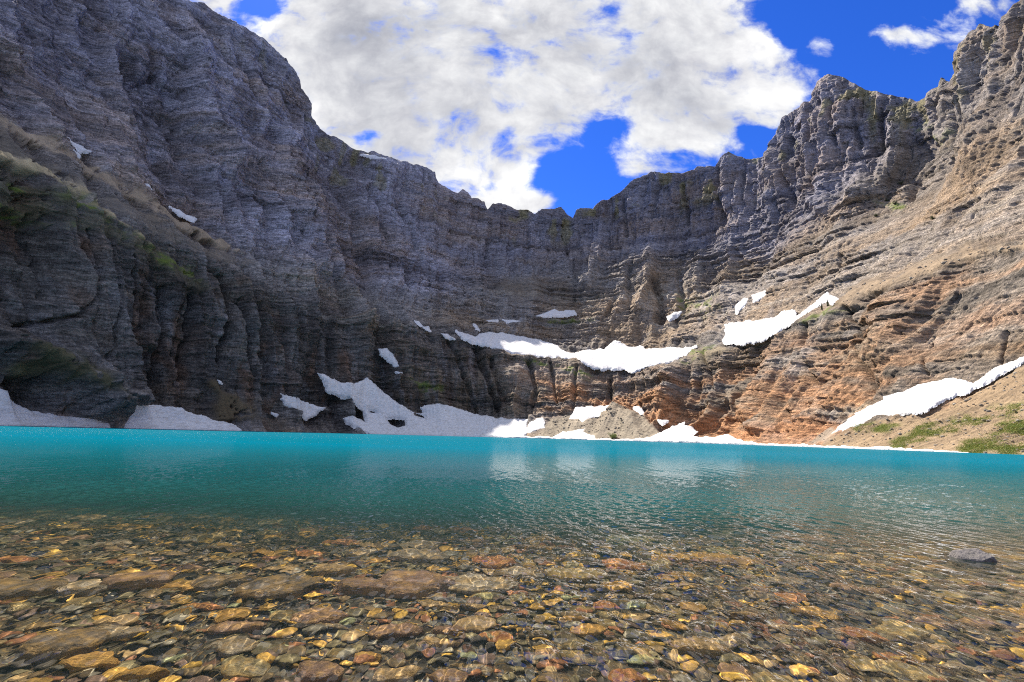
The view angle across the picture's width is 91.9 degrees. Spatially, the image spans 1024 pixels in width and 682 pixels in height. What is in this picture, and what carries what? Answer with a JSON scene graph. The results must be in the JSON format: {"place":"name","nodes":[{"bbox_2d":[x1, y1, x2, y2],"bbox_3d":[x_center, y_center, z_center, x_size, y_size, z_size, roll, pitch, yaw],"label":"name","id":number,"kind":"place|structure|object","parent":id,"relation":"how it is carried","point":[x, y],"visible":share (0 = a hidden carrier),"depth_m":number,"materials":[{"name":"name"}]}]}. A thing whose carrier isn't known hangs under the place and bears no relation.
{"place":"outdoors","nodes":[
{"label":"outdoors","id":0,"kind":"place"},
{"bbox_2d":[0,0,1023,454],"bbox_3d":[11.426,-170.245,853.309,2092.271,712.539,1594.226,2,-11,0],"label":"mountain cirque","id":1,"kind":"object","parent":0,"point":[300,254],"visible":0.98,"depth_m":584.42,"materials":[{"name":"grey stone"}]},
{"bbox_2d":[0,389,110,427],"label":"snow patch","id":2,"kind":"object","parent":1,"relation":"on","point":[12,413],"visible":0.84,"depth_m":297.96,"materials":[{"name":"white snow"}]},
{"bbox_2d":[69,138,91,153],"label":"snow patch","id":3,"kind":"object","parent":1,"relation":"on","point":[80,149],"visible":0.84,"depth_m":453.89,"materials":[{"name":"white snow"}]},
{"bbox_2d":[168,206,196,222],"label":"snow patch","id":4,"kind":"object","parent":1,"relation":"on","point":[181,214],"visible":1,"depth_m":517.92,"materials":[{"name":"white snow"}]},
{"bbox_2d":[124,405,241,430],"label":"snow patch","id":5,"kind":"object","parent":1,"relation":"on","point":[154,417],"visible":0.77,"depth_m":387.58,"materials":[{"name":"white snow"}]},
{"bbox_2d":[280,393,324,420],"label":"snow patch","id":6,"kind":"object","parent":1,"relation":"on","point":[309,410],"visible":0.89,"depth_m":506.46,"materials":[{"name":"white snow"}]},
{"bbox_2d":[360,154,386,158],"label":"snow patch","id":7,"kind":"object","parent":1,"relation":"on","point":[370,156],"visible":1,"depth_m":989.63,"materials":[{"name":"white snow"}]},
{"bbox_2d":[378,348,398,366],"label":"snow patch","id":8,"kind":"object","parent":1,"relation":"on","point":[386,354],"visible":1,"depth_m":627.77,"materials":[{"name":"white snow"}]},
{"bbox_2d":[414,320,422,326],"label":"snow patch","id":9,"kind":"object","parent":1,"relation":"on","point":[418,323],"visible":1,"depth_m":695.12,"materials":[{"name":"white snow"}]},
{"bbox_2d":[317,373,527,436],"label":"snow patch","id":10,"kind":"object","parent":1,"relation":"on","point":[367,395],"visible":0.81,"depth_m":569.48,"materials":[{"name":"white snow"}]},
{"bbox_2d":[422,326,431,331],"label":"snow patch","id":11,"kind":"object","parent":1,"relation":"on","point":[426,328],"visible":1,"depth_m":689.73,"materials":[{"name":"white snow"}]},
{"bbox_2d":[441,333,455,339],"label":"snow patch","id":12,"kind":"object","parent":1,"relation":"on","point":[448,336],"visible":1,"depth_m":693.13,"materials":[{"name":"white snow"}]},
{"bbox_2d":[502,319,518,323],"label":"snow patch","id":13,"kind":"object","parent":1,"relation":"on","point":[507,321],"visible":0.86,"depth_m":845.36,"materials":[{"name":"white snow"}]},
{"bbox_2d":[526,418,544,432],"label":"snow patch","id":14,"kind":"object","parent":1,"relation":"on","point":[536,424],"visible":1,"depth_m":562.15,"materials":[{"name":"white snow"}]},
{"bbox_2d":[536,309,576,317],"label":"snow patch","id":15,"kind":"object","parent":1,"relation":"on","point":[553,313],"visible":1,"depth_m":907.39,"materials":[{"name":"white snow"}]},
{"bbox_2d":[554,429,594,438],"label":"snow patch","id":16,"kind":"object","parent":1,"relation":"on","point":[578,433],"visible":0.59,"depth_m":512.56,"materials":[{"name":"white snow"}]},
{"bbox_2d":[455,330,697,372],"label":"snow patch","id":17,"kind":"object","parent":1,"relation":"on","point":[615,355],"visible":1,"depth_m":713.33,"materials":[{"name":"white snow"}]},
{"bbox_2d":[569,405,608,421],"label":"snow patch","id":18,"kind":"object","parent":1,"relation":"on","point":[581,414],"visible":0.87,"depth_m":570.99,"materials":[{"name":"white snow"}]},
{"bbox_2d":[608,432,616,438],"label":"willow bush","id":19,"kind":"object","parent":1,"relation":"on","point":[612,436],"visible":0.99,"depth_m":469.02,"materials":[{"name":"green plant"}]},
{"bbox_2d":[633,406,643,414],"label":"snow patch","id":20,"kind":"object","parent":1,"relation":"on","point":[638,409],"visible":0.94,"depth_m":542.25,"materials":[{"name":"white snow"}]},
{"bbox_2d":[657,419,668,425],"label":"snow patch","id":21,"kind":"object","parent":1,"relation":"on","point":[662,422],"visible":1,"depth_m":498.74,"materials":[{"name":"white snow"}]},
{"bbox_2d":[667,311,681,321],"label":"snow patch","id":22,"kind":"object","parent":1,"relation":"on","point":[674,315],"visible":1,"depth_m":831.99,"materials":[{"name":"white snow"}]},
{"bbox_2d":[642,422,742,441],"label":"snow patch","id":23,"kind":"object","parent":1,"relation":"on","point":[678,431],"visible":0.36,"depth_m":434.37,"materials":[{"name":"white snow"}]},
{"bbox_2d":[503,435,967,452],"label":"snow bank","id":24,"kind":"object","parent":1,"relation":"on","point":[695,440],"visible":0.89,"depth_m":354.12,"materials":[{"name":"white snow"}]},
{"bbox_2d":[734,298,747,314],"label":"snow patch","id":25,"kind":"object","parent":1,"relation":"on","point":[740,305],"visible":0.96,"depth_m":714.79,"materials":[{"name":"white snow"}]},
{"bbox_2d":[751,290,765,302],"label":"snow patch","id":26,"kind":"object","parent":1,"relation":"on","point":[757,296],"visible":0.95,"depth_m":697.71,"materials":[{"name":"white snow"}]},
{"bbox_2d":[535,243,1023,452],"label":"scree rubble","id":27,"kind":"object","parent":1,"relation":"on","point":[966,400],"visible":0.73,"depth_m":241.68,"materials":[{"name":"beige gravel"}]},
{"bbox_2d":[722,292,838,345],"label":"snow patch","id":28,"kind":"object","parent":1,"relation":"on","point":[745,332],"visible":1,"depth_m":558.79,"materials":[{"name":"white snow"}]},
{"bbox_2d":[832,357,1023,432],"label":"snow patch","id":29,"kind":"object","parent":1,"relation":"on","point":[921,398],"visible":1,"depth_m":245.82,"materials":[{"name":"white snow"}]},
{"bbox_2d":[850,403,1023,454],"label":"alpine grass","id":30,"kind":"structure","parent":1,"relation":"on","point":[1007,449],"depth_m":188.85,"materials":[{"name":"green plant"}]},
{"bbox_2d":[0,426,1023,681],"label":"lake water","id":31,"kind":"structure","parent":0,"point":[130,554],"depth_m":6.09,"materials":[{"name":"teal liquid"}]},
{"bbox_2d":[190,0,1019,217],"label":"sky","id":32,"kind":"structure","parent":0,"point":[533,106],"materials":[{"name":"white"}]},
{"bbox_3d":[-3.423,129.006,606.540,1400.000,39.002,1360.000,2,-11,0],"label":"lake bed","id":33,"kind":"structure","parent":0,"visible":0},
{"bbox_2d":[949,548,996,561],"bbox_3d":[6.381,3.142,6.839,0.639,0.515,0.330,1,-11,4],"label":"grey boulder","id":34,"kind":"object","parent":33,"relation":"on","point":[975,554],"visible":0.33,"depth_m":6.83,"materials":[{"name":"grey stone"}]}
]}

